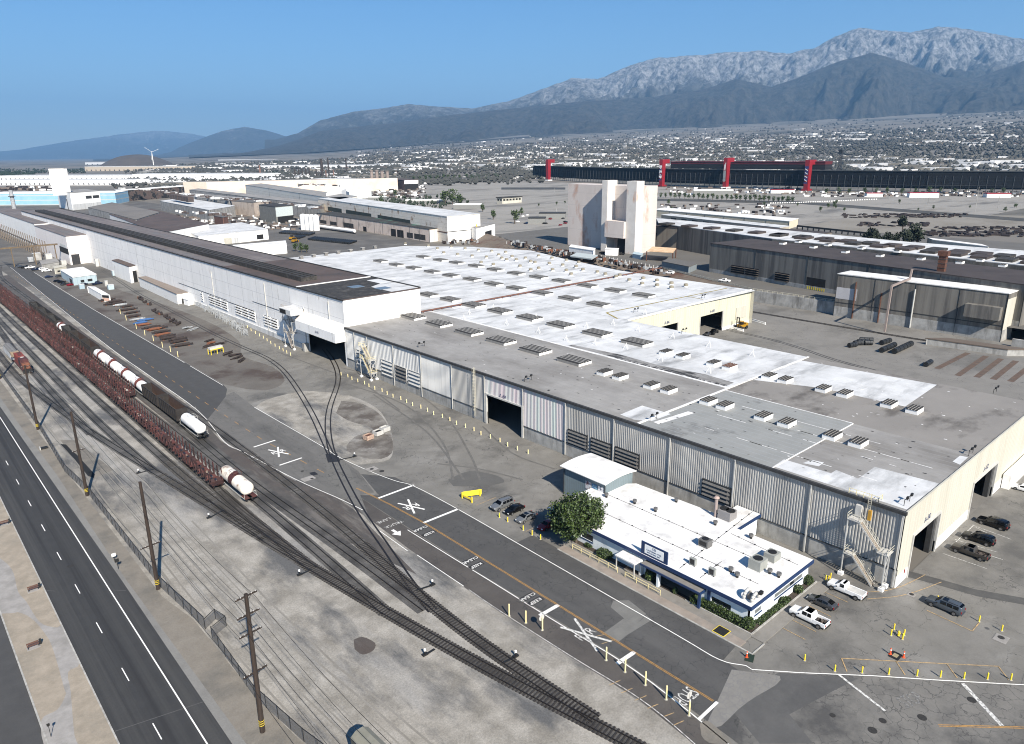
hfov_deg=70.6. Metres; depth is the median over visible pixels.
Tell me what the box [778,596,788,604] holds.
bush
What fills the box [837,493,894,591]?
stair tower
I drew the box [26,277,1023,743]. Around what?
paved yard
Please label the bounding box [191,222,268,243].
white depot
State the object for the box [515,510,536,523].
parked car
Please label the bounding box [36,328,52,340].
stake wagon
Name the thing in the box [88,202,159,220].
flat hall
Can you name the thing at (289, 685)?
overhead wire
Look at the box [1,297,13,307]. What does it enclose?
stake wagon
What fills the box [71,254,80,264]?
door
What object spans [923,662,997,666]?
bay line
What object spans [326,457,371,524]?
crossing apron
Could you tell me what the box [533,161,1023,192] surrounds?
grandstand
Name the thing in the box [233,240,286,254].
tent hall
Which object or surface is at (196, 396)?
yellow lane dash
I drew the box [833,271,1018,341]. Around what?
white roof block
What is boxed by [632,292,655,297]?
roof vent
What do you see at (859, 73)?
mountains
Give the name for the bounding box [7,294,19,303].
stake wagon
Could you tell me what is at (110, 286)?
yard unit
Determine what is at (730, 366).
roof vent
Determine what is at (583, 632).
crossing mark
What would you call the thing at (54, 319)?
open wagon
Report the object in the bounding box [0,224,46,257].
open lean to
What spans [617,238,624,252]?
door
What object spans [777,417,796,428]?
roof vent
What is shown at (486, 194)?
racing lot
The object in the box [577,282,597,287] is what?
roof vent
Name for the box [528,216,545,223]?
building
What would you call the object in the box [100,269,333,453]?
rail track
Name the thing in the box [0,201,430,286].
yard
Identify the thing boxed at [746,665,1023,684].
white lane line
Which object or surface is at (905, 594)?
bay curve
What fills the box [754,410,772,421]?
roof vent
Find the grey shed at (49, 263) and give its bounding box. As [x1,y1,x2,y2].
[39,258,58,268]
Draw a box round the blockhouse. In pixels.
[138,276,187,303]
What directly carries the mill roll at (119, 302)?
on the junk yard dirt at (246, 373)
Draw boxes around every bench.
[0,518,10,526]
[26,638,41,651]
[27,582,40,593]
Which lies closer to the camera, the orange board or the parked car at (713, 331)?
the orange board
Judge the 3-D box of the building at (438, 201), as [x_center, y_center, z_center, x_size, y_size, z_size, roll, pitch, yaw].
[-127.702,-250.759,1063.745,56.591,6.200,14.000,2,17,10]
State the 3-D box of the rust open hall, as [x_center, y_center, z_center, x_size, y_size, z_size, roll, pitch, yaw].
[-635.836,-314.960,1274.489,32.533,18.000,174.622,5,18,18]
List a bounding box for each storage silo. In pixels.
[300,214,304,229]
[304,214,308,229]
[308,214,313,230]
[312,214,319,230]
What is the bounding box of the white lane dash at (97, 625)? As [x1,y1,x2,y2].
[6,461,161,738]
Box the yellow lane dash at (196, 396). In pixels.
[17,277,323,472]
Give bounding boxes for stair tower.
[280,304,296,349]
[358,341,378,380]
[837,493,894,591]
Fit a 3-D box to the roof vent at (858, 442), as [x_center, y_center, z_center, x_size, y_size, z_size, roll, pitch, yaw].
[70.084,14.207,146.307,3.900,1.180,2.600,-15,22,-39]
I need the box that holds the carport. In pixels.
[570,253,597,259]
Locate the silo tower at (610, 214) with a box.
[568,180,657,253]
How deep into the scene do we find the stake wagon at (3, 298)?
374.44 m
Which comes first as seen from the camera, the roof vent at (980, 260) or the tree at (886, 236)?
the roof vent at (980, 260)
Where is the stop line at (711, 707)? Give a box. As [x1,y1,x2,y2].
[698,701,717,719]
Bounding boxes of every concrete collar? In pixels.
[301,475,315,481]
[365,466,377,471]
[992,633,1009,643]
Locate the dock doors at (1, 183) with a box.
[1,183,124,184]
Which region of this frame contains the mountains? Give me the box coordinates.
[0,26,1023,160]
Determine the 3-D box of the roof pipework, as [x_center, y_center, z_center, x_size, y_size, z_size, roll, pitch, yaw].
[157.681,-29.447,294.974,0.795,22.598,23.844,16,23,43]
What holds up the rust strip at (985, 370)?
on the yard at (829, 341)
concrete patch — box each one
[604,600,645,640]
[622,615,650,638]
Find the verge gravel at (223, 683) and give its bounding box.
[0,381,303,743]
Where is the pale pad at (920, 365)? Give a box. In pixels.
[915,362,931,367]
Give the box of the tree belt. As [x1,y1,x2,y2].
[0,168,503,207]
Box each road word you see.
[519,592,535,601]
[527,596,543,605]
[674,686,698,705]
[896,692,922,707]
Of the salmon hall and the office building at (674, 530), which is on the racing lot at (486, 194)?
the salmon hall
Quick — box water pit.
[61,444,94,477]
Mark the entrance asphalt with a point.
(857, 713)
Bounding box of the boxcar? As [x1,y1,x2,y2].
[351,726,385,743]
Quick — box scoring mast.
[837,150,843,169]
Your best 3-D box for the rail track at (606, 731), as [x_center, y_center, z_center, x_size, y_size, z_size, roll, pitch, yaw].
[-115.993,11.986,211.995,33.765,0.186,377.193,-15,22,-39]
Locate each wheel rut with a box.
[33,394,338,743]
[34,384,353,733]
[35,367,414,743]
[39,415,305,743]
[73,434,350,741]
[101,443,399,743]
[142,537,308,732]
[151,508,361,726]
[191,521,432,743]
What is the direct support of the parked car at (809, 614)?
on the paved yard at (854, 633)
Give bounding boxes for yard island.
[255,391,392,464]
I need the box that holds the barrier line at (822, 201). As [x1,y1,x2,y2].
[770,199,876,203]
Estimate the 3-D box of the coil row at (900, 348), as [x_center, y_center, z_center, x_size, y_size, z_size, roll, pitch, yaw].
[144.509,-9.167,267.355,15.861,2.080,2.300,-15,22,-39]
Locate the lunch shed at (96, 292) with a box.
[87,286,110,301]
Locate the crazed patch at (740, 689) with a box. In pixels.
[708,670,780,726]
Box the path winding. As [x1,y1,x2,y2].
[0,559,78,743]
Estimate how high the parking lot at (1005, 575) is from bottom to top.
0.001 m
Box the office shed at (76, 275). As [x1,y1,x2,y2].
[60,267,96,285]
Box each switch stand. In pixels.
[206,510,223,518]
[297,569,311,575]
[416,579,434,590]
[422,648,434,656]
[503,650,518,662]
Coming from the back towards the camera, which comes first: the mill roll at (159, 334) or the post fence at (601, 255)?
the post fence at (601, 255)
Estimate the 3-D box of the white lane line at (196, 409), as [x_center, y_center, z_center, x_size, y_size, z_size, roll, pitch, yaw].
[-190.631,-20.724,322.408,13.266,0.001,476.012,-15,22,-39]
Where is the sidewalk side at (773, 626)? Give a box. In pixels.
[751,581,828,642]
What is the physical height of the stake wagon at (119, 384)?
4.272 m
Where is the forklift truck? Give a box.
[734,317,747,329]
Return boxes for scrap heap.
[442,239,663,274]
[447,239,664,273]
[449,239,654,270]
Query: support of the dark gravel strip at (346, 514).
on the rail yard gravel at (438, 697)
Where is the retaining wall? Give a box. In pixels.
[657,265,1023,347]
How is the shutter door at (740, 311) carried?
in the annex warehouse at (682, 306)
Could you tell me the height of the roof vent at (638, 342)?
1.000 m
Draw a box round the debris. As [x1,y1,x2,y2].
[841,213,1023,236]
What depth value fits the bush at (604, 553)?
132.86 m
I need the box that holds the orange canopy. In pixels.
[646,247,676,260]
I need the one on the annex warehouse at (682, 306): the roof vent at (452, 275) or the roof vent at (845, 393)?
the roof vent at (452, 275)
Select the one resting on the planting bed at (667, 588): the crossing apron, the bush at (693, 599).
the bush at (693, 599)
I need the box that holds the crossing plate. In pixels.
[325,453,339,462]
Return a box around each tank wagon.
[56,321,64,332]
[93,349,109,364]
[104,357,121,373]
[116,366,135,383]
[130,376,145,393]
[180,413,208,438]
[218,465,256,501]
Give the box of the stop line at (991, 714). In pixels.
[961,683,1003,725]
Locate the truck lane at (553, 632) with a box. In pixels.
[344,499,713,743]
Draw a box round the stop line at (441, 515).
[423,509,458,522]
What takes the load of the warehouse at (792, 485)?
on the yard at (829, 341)
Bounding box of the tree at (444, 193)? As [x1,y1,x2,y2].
[440,190,448,202]
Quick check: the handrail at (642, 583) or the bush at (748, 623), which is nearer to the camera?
the bush at (748, 623)
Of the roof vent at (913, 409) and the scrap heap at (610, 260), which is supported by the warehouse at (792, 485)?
the roof vent at (913, 409)
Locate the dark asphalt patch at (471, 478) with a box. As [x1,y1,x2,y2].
[448,471,503,485]
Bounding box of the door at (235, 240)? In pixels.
[232,237,239,242]
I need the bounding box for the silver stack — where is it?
[8,190,15,208]
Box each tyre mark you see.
[278,352,399,409]
[344,368,480,479]
[348,384,454,479]
[373,394,464,479]
[437,463,522,479]
[482,426,554,468]
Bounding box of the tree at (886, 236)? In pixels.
[880,232,892,239]
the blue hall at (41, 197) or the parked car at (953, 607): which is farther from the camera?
the blue hall at (41, 197)
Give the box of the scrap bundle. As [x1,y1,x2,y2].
[203,344,215,347]
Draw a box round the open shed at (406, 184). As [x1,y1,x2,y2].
[389,177,418,189]
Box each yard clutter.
[0,176,1019,229]
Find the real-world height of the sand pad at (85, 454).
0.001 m
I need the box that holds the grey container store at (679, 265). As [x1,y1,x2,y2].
[661,258,696,272]
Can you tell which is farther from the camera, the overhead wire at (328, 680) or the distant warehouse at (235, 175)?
the distant warehouse at (235, 175)
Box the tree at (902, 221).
[897,215,908,229]
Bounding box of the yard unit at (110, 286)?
[106,284,113,289]
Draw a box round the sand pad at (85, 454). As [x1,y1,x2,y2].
[60,440,111,476]
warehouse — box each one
[0,174,132,179]
[0,179,149,184]
[84,166,194,170]
[85,162,104,164]
[132,173,273,178]
[139,171,177,173]
[221,159,269,159]
[253,164,421,167]
[291,246,754,334]
[344,297,1023,587]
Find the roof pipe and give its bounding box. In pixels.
[421,267,661,312]
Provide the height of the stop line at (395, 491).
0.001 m
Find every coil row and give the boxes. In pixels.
[847,342,857,347]
[853,340,863,344]
[859,337,873,341]
[864,340,872,344]
[879,338,891,344]
[879,342,896,352]
[891,341,913,353]
[923,359,933,366]
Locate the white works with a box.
[57,189,100,209]
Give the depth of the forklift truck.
300.91 m
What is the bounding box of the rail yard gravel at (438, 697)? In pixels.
[0,271,691,743]
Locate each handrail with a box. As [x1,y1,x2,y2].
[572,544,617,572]
[625,572,660,592]
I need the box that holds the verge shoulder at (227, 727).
[0,398,245,743]
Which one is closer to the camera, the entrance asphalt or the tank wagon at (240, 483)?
the entrance asphalt
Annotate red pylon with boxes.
[545,159,554,180]
[658,159,669,185]
[722,158,734,188]
[801,160,816,190]
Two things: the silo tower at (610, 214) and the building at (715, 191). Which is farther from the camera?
the building at (715, 191)
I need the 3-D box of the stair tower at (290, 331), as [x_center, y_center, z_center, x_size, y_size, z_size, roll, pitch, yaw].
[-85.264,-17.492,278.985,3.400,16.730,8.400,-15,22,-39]
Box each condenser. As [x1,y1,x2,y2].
[689,556,696,566]
[708,566,716,576]
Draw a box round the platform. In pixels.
[925,338,1023,355]
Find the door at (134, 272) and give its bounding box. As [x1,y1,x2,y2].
[132,270,137,282]
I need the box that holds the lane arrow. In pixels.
[391,529,400,534]
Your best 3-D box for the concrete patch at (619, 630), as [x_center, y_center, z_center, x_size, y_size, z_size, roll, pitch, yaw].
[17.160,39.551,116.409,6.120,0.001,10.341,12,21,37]
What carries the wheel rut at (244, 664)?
on the rail yard gravel at (438, 697)
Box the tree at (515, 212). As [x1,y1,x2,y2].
[511,209,519,223]
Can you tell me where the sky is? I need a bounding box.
[0,0,1023,150]
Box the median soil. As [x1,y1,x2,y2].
[0,499,117,743]
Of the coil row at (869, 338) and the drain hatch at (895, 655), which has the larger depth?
the coil row at (869, 338)
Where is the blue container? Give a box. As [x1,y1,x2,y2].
[632,251,642,259]
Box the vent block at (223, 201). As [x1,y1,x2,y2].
[180,193,237,204]
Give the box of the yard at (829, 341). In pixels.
[662,302,1023,515]
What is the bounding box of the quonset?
[927,238,988,247]
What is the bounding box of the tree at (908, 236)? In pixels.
[900,228,915,241]
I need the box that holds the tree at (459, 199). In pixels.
[456,192,462,202]
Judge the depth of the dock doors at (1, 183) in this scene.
1909.60 m
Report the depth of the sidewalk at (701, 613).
122.41 m
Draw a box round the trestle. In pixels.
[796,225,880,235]
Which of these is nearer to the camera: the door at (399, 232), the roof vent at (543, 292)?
the roof vent at (543, 292)
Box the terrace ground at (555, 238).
[495,227,1023,328]
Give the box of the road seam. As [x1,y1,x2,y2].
[116,701,203,730]
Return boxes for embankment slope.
[465,234,749,289]
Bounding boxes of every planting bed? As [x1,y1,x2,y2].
[571,539,753,632]
[752,581,814,629]
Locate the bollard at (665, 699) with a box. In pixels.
[664,685,667,700]
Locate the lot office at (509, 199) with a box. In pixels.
[496,196,522,203]
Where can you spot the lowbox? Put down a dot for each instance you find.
(219, 219)
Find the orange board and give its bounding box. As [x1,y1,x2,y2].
[867,510,871,520]
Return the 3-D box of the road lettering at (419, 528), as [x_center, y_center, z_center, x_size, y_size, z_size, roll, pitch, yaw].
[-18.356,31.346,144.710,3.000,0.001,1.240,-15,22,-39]
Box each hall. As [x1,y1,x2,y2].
[0,191,128,204]
[0,208,47,244]
[21,208,420,365]
[34,224,90,264]
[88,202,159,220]
[109,209,208,236]
[114,186,184,200]
[160,199,235,221]
[183,178,397,193]
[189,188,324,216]
[231,199,270,216]
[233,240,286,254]
[245,183,356,200]
[317,212,437,241]
[318,197,479,242]
[346,189,371,198]
[655,221,832,247]
[656,218,1023,269]
[709,239,1023,326]
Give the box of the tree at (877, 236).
[874,228,880,238]
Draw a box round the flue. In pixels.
[714,496,719,516]
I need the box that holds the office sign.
[641,540,667,564]
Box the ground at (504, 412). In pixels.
[0,110,1023,570]
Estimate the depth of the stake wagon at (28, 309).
345.28 m
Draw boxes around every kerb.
[0,497,119,743]
[0,610,48,743]
[557,549,751,653]
[685,599,751,634]
[752,581,816,634]
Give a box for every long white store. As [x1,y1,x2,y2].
[656,207,798,228]
[661,214,788,228]
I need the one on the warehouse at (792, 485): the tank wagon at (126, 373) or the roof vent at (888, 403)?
the roof vent at (888, 403)
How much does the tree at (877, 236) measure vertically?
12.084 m
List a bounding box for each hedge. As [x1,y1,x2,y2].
[700,597,742,627]
[755,595,791,624]
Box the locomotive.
[13,352,32,372]
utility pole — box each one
[18,365,38,429]
[70,411,88,495]
[138,481,159,589]
[235,590,266,733]
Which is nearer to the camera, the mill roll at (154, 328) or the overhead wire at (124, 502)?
the overhead wire at (124, 502)
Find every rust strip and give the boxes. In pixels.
[935,352,969,368]
[955,356,988,375]
[973,358,1003,377]
[990,360,1018,379]
[1007,368,1023,381]
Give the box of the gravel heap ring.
[354,637,375,653]
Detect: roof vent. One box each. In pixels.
[373,259,388,262]
[389,262,404,266]
[400,312,425,320]
[405,266,421,269]
[416,255,430,258]
[420,291,438,297]
[424,269,440,273]
[425,319,452,327]
[433,258,447,261]
[440,296,461,302]
[442,273,459,277]
[449,260,464,264]
[455,327,483,336]
[462,276,481,281]
[462,301,485,308]
[468,263,484,267]
[484,281,503,286]
[486,335,516,345]
[487,267,503,271]
[487,307,512,314]
[506,285,526,290]
[507,271,525,275]
[516,313,542,321]
[519,344,551,355]
[529,274,547,278]
[531,290,552,295]
[546,320,574,328]
[552,278,571,282]
[556,354,591,366]
[558,295,580,301]
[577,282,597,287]
[582,328,612,337]
[586,300,610,307]
[597,368,612,376]
[604,287,626,292]
[612,372,628,380]
[620,337,653,347]
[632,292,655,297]
[643,380,659,389]
[659,348,673,355]
[660,385,677,394]
[675,352,690,359]
[699,396,717,405]
[706,359,721,366]
[716,400,733,410]
[722,362,737,370]
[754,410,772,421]
[761,371,777,379]
[777,375,793,383]
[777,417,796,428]
[815,384,831,392]
[822,429,842,441]
[836,388,853,398]
[848,436,868,448]
[880,398,897,408]
[905,404,923,414]
[955,260,964,263]
[976,258,984,261]
[998,263,1007,266]
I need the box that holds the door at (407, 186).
[405,184,418,189]
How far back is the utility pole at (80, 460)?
157.71 m
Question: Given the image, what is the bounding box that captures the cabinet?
[855,504,862,516]
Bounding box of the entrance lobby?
[183,297,192,305]
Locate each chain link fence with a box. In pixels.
[0,370,204,628]
[210,626,322,743]
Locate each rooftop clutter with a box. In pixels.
[115,184,336,215]
[118,183,341,213]
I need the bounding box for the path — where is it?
[0,584,24,613]
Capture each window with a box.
[59,246,68,254]
[582,534,592,541]
[712,596,730,609]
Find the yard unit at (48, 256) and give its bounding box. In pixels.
[44,253,52,258]
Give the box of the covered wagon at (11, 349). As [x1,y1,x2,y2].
[3,343,18,361]
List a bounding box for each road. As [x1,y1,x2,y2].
[0,407,231,743]
[0,616,43,743]
[2,261,226,418]
[196,392,373,498]
[360,474,739,740]
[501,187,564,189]
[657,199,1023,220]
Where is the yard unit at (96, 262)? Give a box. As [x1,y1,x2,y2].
[94,259,98,266]
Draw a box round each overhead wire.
[66,415,130,486]
[73,459,136,539]
[88,456,157,537]
[131,487,234,602]
[136,503,238,620]
[141,545,243,674]
[147,483,254,595]
[148,496,255,612]
[159,540,249,648]
[235,603,355,743]
[239,621,339,743]
[245,677,292,742]
[255,596,390,743]
[256,613,370,743]
[266,666,326,743]
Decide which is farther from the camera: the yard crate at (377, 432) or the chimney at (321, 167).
the chimney at (321, 167)
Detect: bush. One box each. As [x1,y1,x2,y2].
[584,542,592,547]
[596,547,613,558]
[645,569,654,580]
[672,587,677,593]
[689,594,697,604]
[742,616,755,629]
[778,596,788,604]
[793,584,803,593]
[803,574,813,584]
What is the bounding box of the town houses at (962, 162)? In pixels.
[138,113,1023,186]
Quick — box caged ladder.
[472,367,475,412]
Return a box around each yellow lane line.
[356,488,711,700]
[358,488,713,700]
[938,724,1019,726]
[942,726,1023,728]
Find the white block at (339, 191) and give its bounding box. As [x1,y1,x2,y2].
[326,189,345,195]
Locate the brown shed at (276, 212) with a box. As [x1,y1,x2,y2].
[259,203,293,222]
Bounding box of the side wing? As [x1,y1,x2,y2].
[471,221,494,239]
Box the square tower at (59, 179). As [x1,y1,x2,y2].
[48,168,70,194]
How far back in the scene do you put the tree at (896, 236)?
496.19 m
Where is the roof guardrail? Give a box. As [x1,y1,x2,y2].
[849,487,882,502]
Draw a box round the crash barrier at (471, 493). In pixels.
[461,489,481,502]
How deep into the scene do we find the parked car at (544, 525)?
143.57 m
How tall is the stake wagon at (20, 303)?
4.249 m
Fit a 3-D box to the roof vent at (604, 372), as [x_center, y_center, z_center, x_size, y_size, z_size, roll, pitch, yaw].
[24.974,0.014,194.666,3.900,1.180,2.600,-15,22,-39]
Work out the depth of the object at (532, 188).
1457.43 m
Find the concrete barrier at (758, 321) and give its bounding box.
[752,319,765,324]
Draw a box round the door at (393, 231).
[391,229,395,236]
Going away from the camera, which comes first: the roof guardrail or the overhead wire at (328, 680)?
the overhead wire at (328, 680)
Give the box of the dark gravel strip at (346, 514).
[0,275,415,573]
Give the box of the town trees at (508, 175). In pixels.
[110,111,1023,188]
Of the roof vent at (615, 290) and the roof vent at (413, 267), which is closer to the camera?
the roof vent at (615, 290)
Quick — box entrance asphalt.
[735,670,1023,743]
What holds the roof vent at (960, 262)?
on the dark ribbed hall
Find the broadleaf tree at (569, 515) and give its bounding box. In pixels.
[545,490,607,542]
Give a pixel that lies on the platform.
(982, 347)
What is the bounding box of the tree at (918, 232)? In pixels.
[909,223,925,241]
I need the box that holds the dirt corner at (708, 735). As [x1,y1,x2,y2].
[700,721,730,743]
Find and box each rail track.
[0,266,15,287]
[0,277,600,724]
[0,282,429,613]
[0,302,317,570]
[0,307,270,540]
[0,317,159,473]
[0,326,94,434]
[0,351,646,743]
[4,297,391,615]
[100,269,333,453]
[322,349,436,611]
[708,325,874,369]
[753,311,925,340]
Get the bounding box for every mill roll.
[106,299,122,302]
[110,301,125,304]
[113,303,126,306]
[120,307,137,310]
[123,310,139,314]
[126,314,140,317]
[135,322,151,326]
[137,318,153,320]
[141,325,160,329]
[146,327,161,330]
[151,329,170,333]
[154,332,170,336]
[158,333,175,337]
[160,335,175,340]
[168,336,186,340]
[170,338,187,343]
[171,342,192,347]
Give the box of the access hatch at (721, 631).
[712,625,730,636]
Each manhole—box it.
[868,727,876,733]
[879,718,886,722]
[917,714,926,720]
[967,697,976,702]
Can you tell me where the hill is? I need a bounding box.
[100,154,171,165]
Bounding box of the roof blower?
[742,587,763,601]
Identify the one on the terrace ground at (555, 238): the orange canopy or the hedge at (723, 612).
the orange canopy
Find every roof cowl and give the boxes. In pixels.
[728,566,733,572]
[776,571,781,577]
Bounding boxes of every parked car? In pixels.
[490,495,514,511]
[503,503,524,514]
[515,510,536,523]
[537,518,550,530]
[709,329,718,334]
[718,278,730,282]
[789,604,830,629]
[806,594,838,610]
[826,578,867,600]
[925,595,965,616]
[950,542,990,561]
[961,530,995,546]
[976,515,1010,530]
[1011,483,1023,490]
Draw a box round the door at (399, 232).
[397,230,403,237]
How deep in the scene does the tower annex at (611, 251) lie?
479.09 m
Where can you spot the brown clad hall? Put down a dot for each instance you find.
(665, 236)
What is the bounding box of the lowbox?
[214,215,228,223]
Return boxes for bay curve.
[870,582,940,598]
[873,575,923,591]
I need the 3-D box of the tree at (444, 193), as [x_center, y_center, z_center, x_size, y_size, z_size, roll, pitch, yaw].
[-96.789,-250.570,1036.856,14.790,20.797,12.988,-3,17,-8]
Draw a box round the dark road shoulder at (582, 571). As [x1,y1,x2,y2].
[517,535,645,604]
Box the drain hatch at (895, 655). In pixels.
[888,651,902,660]
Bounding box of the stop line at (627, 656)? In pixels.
[615,651,634,664]
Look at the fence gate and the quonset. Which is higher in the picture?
the quonset
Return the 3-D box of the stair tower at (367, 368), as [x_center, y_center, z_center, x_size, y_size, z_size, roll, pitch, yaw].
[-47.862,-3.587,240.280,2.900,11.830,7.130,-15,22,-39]
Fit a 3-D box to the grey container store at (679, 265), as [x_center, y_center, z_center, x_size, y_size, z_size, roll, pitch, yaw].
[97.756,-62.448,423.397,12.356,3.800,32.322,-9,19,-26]
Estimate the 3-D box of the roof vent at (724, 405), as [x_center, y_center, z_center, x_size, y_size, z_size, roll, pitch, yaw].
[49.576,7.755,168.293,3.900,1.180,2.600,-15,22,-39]
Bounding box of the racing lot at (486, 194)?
[362,181,1023,233]
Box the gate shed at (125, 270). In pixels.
[112,259,137,282]
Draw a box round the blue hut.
[560,453,636,495]
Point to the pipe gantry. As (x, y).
(32, 246)
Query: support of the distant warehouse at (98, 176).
on the ground at (504, 412)
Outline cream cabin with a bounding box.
[53,264,66,273]
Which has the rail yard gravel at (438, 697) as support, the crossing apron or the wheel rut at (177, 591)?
the wheel rut at (177, 591)
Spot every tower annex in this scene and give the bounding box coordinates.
[569,244,595,255]
[605,248,618,255]
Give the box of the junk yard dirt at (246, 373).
[51,277,284,389]
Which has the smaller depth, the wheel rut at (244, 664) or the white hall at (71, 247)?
the wheel rut at (244, 664)
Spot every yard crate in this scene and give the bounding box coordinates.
[363,433,373,440]
[372,428,383,436]
[379,425,389,432]
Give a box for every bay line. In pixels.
[842,658,922,662]
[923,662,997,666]
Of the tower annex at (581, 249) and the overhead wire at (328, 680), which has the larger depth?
the tower annex at (581, 249)
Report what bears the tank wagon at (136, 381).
on the rail track at (350, 553)
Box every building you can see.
[368,196,386,200]
[405,199,443,203]
[453,203,481,208]
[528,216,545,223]
[539,212,565,217]
[547,483,813,619]
[693,189,733,194]
[770,189,794,192]
[864,192,882,196]
[906,192,938,197]
[983,193,1010,197]
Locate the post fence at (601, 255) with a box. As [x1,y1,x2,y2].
[506,241,653,267]
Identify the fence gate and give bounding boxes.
[203,609,226,633]
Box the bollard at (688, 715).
[687,701,690,716]
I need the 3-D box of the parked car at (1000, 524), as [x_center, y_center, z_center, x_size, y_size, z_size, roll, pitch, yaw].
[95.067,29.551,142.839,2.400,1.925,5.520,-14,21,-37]
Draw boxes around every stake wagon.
[0,293,7,302]
[1,289,13,298]
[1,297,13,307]
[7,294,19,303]
[7,304,20,312]
[13,300,26,307]
[13,308,27,320]
[20,304,33,315]
[20,314,35,327]
[26,309,41,319]
[27,320,43,334]
[34,315,49,327]
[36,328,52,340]
[42,322,58,334]
[45,334,62,348]
[51,329,68,343]
[54,343,73,360]
[60,336,79,349]
[65,351,85,368]
[71,345,91,360]
[77,361,98,381]
[83,354,104,370]
[90,372,113,393]
[96,364,118,384]
[104,385,130,408]
[110,375,135,397]
[120,398,148,423]
[139,413,170,442]
[160,431,194,463]
[184,451,223,487]
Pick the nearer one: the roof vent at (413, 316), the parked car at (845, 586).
the parked car at (845, 586)
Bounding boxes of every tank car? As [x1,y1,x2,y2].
[323,225,331,229]
[338,227,345,231]
[346,228,355,232]
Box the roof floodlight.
[904,493,913,503]
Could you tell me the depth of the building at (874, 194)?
1087.65 m
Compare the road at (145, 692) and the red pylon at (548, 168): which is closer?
the road at (145, 692)
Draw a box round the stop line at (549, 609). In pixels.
[538,604,558,615]
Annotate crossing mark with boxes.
[270,447,287,456]
[398,499,423,512]
[560,618,611,650]
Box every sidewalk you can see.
[560,540,751,640]
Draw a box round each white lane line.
[0,417,207,743]
[14,270,361,509]
[34,272,184,362]
[254,407,745,665]
[408,530,728,743]
[417,555,462,585]
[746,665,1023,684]
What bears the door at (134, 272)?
in the gate shed at (125, 270)
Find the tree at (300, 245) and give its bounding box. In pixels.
[298,243,304,252]
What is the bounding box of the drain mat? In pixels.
[745,653,754,662]
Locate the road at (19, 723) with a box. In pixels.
[0,616,43,743]
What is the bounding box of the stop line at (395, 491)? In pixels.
[378,485,413,498]
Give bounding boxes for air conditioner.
[697,535,712,549]
[717,505,736,523]
[747,553,767,573]
[763,548,780,564]
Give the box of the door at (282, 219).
[278,215,293,222]
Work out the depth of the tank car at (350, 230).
678.62 m
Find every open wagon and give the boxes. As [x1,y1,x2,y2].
[29,301,42,312]
[37,307,52,318]
[46,314,62,329]
[61,325,76,339]
[69,331,87,348]
[80,339,99,355]
[141,382,166,408]
[157,394,187,422]
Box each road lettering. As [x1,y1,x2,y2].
[413,525,427,531]
[422,530,435,536]
[463,556,478,563]
[468,561,483,569]
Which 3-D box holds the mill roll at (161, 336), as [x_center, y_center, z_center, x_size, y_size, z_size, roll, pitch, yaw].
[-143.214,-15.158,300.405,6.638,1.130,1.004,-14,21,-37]
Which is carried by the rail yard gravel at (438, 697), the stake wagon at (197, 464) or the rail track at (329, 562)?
the rail track at (329, 562)
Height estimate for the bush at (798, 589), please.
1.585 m
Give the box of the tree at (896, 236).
[890,232,902,240]
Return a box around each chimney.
[320,159,323,175]
[937,250,950,271]
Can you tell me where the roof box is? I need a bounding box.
[185,197,193,201]
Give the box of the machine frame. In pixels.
[207,345,223,354]
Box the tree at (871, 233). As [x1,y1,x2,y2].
[861,227,877,238]
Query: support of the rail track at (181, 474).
on the rail yard gravel at (438, 697)
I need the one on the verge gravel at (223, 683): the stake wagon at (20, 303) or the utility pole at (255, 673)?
the utility pole at (255, 673)
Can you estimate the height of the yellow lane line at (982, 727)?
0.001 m
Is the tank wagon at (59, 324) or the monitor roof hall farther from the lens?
the monitor roof hall
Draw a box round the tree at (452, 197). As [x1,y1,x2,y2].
[447,188,457,203]
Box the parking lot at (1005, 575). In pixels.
[899,475,1023,634]
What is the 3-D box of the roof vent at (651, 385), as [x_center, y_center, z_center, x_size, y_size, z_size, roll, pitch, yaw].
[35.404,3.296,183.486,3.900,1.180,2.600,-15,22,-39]
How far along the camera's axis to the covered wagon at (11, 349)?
267.75 m
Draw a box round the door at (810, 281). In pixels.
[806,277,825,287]
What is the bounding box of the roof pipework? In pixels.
[883,269,912,331]
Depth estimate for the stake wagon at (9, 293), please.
385.79 m
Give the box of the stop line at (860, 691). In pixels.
[839,675,885,710]
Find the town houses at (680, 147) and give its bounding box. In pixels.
[146,112,1021,175]
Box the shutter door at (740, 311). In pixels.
[735,305,746,318]
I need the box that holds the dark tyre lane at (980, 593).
[908,571,1023,604]
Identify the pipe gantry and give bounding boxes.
[0,243,57,266]
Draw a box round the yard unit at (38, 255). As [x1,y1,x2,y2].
[31,252,41,260]

